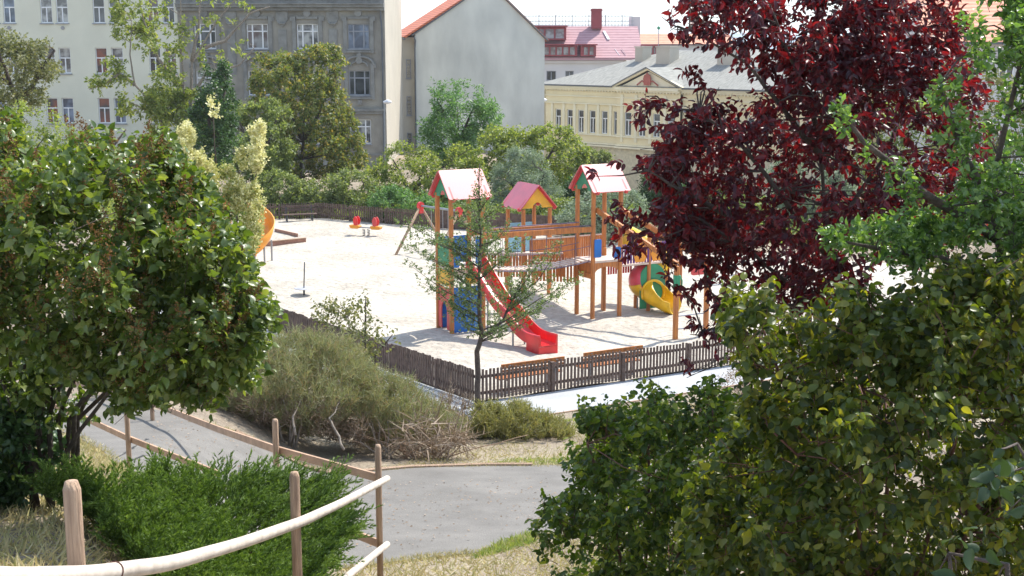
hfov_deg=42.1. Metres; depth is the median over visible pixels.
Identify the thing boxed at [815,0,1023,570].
green plum tree
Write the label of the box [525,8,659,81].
apartment building
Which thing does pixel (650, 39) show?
town house
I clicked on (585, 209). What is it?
hedge shrub
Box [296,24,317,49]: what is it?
window
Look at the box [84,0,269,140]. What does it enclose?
sparse tree
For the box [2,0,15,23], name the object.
window
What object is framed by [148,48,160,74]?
window
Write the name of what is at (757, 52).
town house
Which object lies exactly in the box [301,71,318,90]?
window
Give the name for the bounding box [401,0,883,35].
sky
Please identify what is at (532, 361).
park bench
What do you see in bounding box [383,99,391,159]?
street lamp
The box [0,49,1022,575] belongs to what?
ground
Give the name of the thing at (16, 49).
window
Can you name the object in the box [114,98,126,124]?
window
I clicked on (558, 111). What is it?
window
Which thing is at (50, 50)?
window
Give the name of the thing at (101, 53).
window
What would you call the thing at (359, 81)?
window
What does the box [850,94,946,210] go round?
leafy tree
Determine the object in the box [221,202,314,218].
picket fence
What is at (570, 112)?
window
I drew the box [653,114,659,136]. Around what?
window
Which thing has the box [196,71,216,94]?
window
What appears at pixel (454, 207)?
undergrowth
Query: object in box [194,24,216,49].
window
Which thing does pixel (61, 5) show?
window
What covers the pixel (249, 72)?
window
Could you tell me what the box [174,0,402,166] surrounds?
apartment building
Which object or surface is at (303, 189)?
hedge shrub
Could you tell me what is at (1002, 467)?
branch shrub
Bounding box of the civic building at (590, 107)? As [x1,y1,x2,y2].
[544,45,883,200]
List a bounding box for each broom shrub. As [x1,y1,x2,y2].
[211,322,381,449]
[335,357,467,458]
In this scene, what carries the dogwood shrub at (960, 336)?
on the ground at (314, 445)
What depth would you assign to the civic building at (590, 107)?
124.21 m
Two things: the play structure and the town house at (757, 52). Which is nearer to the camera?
the play structure
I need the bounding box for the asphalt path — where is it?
[45,399,693,567]
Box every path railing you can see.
[54,404,217,474]
[75,382,374,480]
[353,533,376,546]
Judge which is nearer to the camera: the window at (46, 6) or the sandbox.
the sandbox
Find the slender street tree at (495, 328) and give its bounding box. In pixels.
[393,164,583,402]
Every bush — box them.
[0,106,288,512]
[427,381,474,428]
[458,395,580,440]
[525,374,799,575]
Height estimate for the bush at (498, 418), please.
1.193 m
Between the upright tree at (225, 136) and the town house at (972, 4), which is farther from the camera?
the town house at (972, 4)
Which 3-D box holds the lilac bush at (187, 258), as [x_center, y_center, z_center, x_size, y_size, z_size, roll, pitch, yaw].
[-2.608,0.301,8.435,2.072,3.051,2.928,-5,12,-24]
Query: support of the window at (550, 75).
in the apartment building at (575, 49)
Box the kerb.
[63,278,878,417]
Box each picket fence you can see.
[104,254,474,399]
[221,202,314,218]
[314,203,433,226]
[481,322,905,400]
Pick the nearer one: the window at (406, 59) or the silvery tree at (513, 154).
the silvery tree at (513, 154)
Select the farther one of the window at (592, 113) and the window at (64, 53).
the window at (592, 113)
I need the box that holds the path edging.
[235,429,532,473]
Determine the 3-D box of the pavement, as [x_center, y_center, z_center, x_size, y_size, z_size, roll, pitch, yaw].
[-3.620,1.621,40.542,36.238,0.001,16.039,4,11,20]
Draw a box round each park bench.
[281,205,316,221]
[495,356,564,392]
[576,345,642,379]
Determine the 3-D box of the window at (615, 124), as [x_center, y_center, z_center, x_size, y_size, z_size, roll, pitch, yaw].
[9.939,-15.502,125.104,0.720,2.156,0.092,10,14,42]
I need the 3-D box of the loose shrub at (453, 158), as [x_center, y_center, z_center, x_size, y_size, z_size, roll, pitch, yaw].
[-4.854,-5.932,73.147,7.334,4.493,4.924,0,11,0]
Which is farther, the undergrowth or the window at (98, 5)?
the window at (98, 5)
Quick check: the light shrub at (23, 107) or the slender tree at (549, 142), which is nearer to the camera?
the light shrub at (23, 107)
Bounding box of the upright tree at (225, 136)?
[183,57,241,182]
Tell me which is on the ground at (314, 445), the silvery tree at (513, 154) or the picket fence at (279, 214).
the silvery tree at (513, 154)
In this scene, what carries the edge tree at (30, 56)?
on the ground at (314, 445)
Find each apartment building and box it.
[0,0,180,156]
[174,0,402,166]
[402,0,548,186]
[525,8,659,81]
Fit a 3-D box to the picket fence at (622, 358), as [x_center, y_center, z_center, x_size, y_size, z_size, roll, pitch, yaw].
[6.158,1.807,37.480,16.200,0.965,0.100,-6,12,-29]
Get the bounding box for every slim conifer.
[585,147,598,164]
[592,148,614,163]
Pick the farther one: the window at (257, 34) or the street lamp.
the window at (257, 34)
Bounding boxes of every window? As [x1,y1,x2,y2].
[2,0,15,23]
[7,49,18,74]
[39,0,53,23]
[44,48,55,74]
[46,98,59,124]
[55,0,68,23]
[59,48,71,74]
[62,98,74,124]
[92,0,105,23]
[95,48,107,74]
[98,98,110,124]
[108,0,119,23]
[111,48,123,74]
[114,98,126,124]
[147,0,158,23]
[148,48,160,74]
[162,0,175,23]
[165,48,177,74]
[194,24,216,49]
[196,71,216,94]
[246,24,268,49]
[248,71,269,95]
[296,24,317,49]
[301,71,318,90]
[347,24,369,49]
[348,71,370,95]
[350,119,371,144]
[405,59,411,78]
[406,96,411,115]
[546,71,555,79]
[556,109,560,127]
[565,71,573,76]
[568,109,572,128]
[579,110,583,131]
[590,110,594,132]
[602,111,606,133]
[614,111,616,134]
[625,112,630,135]
[639,113,645,136]
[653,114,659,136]
[998,57,1013,78]
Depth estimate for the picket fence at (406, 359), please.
35.65 m
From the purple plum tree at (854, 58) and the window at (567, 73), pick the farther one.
the window at (567, 73)
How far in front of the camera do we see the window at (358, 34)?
95.35 m
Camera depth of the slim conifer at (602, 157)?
109.51 m
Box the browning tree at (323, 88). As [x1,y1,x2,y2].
[245,42,372,181]
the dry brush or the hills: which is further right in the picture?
the hills
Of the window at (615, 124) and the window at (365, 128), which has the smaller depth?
the window at (365, 128)
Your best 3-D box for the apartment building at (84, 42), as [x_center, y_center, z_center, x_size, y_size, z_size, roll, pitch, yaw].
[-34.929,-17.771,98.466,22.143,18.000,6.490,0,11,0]
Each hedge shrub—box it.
[251,166,331,211]
[313,165,384,211]
[364,182,447,222]
[472,193,585,216]
[554,184,657,243]
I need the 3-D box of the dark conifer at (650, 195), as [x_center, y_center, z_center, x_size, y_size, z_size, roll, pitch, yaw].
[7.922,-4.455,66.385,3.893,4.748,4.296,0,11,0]
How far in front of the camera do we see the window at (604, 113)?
126.20 m
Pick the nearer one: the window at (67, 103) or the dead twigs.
the dead twigs
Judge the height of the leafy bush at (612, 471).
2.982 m
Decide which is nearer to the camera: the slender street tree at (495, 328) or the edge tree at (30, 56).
the slender street tree at (495, 328)
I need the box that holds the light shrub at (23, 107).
[0,96,131,255]
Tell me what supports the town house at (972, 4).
on the ground at (314, 445)
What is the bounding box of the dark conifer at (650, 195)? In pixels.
[633,165,689,217]
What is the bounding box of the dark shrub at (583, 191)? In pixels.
[557,175,601,204]
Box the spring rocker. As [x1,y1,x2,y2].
[349,216,381,235]
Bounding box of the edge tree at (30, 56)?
[0,26,65,128]
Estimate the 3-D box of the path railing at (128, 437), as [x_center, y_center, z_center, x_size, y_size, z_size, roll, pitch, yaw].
[-5.633,1.333,16.172,0.472,1.101,8.212,-8,13,-38]
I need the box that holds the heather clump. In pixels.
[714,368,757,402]
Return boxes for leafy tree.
[218,95,299,183]
[708,184,778,225]
[764,149,863,226]
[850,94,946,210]
[930,47,1023,211]
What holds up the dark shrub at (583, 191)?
on the ground at (314, 445)
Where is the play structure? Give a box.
[428,163,736,354]
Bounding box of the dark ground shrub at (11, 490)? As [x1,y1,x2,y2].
[0,377,82,512]
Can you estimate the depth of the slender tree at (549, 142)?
75.29 m
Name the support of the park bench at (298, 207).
on the sand
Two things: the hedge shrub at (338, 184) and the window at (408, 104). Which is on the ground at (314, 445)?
the hedge shrub at (338, 184)
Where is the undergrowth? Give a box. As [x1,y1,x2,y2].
[73,186,984,246]
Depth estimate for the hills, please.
2799.88 m
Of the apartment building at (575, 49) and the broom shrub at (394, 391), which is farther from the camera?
the apartment building at (575, 49)
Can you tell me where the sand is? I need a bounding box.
[127,218,932,399]
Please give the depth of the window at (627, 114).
123.86 m
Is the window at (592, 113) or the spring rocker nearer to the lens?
the spring rocker
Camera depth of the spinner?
47.75 m
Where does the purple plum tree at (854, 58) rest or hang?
on the ground at (314, 445)
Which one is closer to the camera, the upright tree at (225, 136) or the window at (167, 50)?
the upright tree at (225, 136)
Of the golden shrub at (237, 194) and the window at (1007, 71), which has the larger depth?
the window at (1007, 71)
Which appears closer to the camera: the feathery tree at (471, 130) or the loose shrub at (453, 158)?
the loose shrub at (453, 158)
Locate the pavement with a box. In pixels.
[75,276,878,418]
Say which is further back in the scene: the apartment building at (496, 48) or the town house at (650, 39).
the town house at (650, 39)
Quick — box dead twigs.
[340,394,526,463]
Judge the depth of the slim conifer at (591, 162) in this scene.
111.35 m
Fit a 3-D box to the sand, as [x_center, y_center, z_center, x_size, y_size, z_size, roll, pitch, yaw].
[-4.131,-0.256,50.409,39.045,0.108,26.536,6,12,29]
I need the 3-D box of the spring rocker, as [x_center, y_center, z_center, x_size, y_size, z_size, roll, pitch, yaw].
[-6.851,-2.880,62.336,1.624,0.936,0.280,4,11,22]
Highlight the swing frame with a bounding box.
[395,202,474,261]
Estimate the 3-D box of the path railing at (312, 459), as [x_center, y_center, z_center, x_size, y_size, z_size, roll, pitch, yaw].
[-6.188,2.005,21.753,0.605,3.711,18.659,-6,12,-29]
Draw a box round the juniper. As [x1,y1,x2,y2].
[15,442,383,575]
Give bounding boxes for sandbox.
[266,228,305,245]
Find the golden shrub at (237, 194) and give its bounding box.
[175,93,270,305]
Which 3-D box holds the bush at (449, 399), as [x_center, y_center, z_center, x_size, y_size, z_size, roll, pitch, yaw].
[-1.219,2.538,27.881,1.431,1.540,1.771,-4,11,-18]
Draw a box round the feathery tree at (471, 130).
[414,77,505,168]
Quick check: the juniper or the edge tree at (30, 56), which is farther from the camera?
the edge tree at (30, 56)
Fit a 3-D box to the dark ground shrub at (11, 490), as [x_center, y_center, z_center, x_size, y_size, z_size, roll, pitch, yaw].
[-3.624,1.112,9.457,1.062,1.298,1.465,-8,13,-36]
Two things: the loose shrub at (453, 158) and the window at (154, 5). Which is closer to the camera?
the loose shrub at (453, 158)
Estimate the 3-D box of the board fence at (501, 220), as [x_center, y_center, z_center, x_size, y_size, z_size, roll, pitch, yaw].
[3.650,-2.798,61.917,16.020,1.000,0.115,4,11,22]
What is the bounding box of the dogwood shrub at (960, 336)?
[670,245,1023,575]
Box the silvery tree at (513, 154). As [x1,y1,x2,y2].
[488,144,566,210]
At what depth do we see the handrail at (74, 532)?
6.32 m
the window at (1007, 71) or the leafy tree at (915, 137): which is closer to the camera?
the leafy tree at (915, 137)
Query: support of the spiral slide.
on the sand
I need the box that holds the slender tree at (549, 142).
[476,121,591,198]
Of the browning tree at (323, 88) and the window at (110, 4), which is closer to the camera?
the browning tree at (323, 88)
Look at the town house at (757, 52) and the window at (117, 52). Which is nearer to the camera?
the window at (117, 52)
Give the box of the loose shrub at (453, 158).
[359,139,489,204]
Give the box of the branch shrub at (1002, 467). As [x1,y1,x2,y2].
[930,442,1023,575]
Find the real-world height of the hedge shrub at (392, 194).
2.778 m
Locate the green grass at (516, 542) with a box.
[472,404,641,558]
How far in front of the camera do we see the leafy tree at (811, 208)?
65.54 m
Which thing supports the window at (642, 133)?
in the civic building at (590, 107)
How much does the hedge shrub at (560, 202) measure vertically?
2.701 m
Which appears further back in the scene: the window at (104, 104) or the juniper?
the window at (104, 104)
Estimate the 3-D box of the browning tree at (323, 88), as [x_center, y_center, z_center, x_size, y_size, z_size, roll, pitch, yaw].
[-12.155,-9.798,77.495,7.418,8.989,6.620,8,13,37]
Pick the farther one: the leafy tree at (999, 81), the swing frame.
the leafy tree at (999, 81)
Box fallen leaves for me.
[150,418,558,548]
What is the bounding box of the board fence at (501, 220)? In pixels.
[434,209,759,246]
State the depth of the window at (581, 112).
128.09 m
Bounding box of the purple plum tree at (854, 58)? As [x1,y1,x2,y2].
[584,0,1000,377]
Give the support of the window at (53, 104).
in the apartment building at (84, 42)
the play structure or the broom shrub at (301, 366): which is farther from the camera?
the play structure
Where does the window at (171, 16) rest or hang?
in the apartment building at (84, 42)
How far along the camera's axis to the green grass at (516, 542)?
16.57 m
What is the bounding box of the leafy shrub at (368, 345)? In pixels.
[310,288,400,379]
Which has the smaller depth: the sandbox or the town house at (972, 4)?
the sandbox
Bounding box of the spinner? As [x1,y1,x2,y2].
[294,262,313,294]
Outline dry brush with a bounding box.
[206,388,391,451]
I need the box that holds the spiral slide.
[223,196,274,262]
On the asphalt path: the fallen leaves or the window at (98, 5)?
the fallen leaves
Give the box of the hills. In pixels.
[673,33,807,48]
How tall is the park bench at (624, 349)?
0.894 m
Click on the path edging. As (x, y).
(439, 465)
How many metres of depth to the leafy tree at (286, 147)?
73.02 m
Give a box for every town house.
[640,34,731,50]
[749,50,878,157]
[880,0,1023,195]
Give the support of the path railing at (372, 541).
attached to the handrail at (74, 532)
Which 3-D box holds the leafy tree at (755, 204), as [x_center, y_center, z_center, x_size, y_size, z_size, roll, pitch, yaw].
[10.531,-3.087,62.221,4.437,4.137,4.757,0,11,0]
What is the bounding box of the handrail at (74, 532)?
[0,444,389,575]
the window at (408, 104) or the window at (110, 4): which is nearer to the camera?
the window at (110, 4)
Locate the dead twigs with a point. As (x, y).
(433, 446)
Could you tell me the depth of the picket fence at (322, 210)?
66.69 m
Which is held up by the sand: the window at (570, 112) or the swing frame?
the swing frame
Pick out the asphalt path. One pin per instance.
(481, 533)
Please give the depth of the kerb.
33.75 m
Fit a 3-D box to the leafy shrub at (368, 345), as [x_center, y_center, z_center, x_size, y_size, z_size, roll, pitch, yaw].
[-3.197,1.537,27.220,1.868,3.036,2.564,0,11,0]

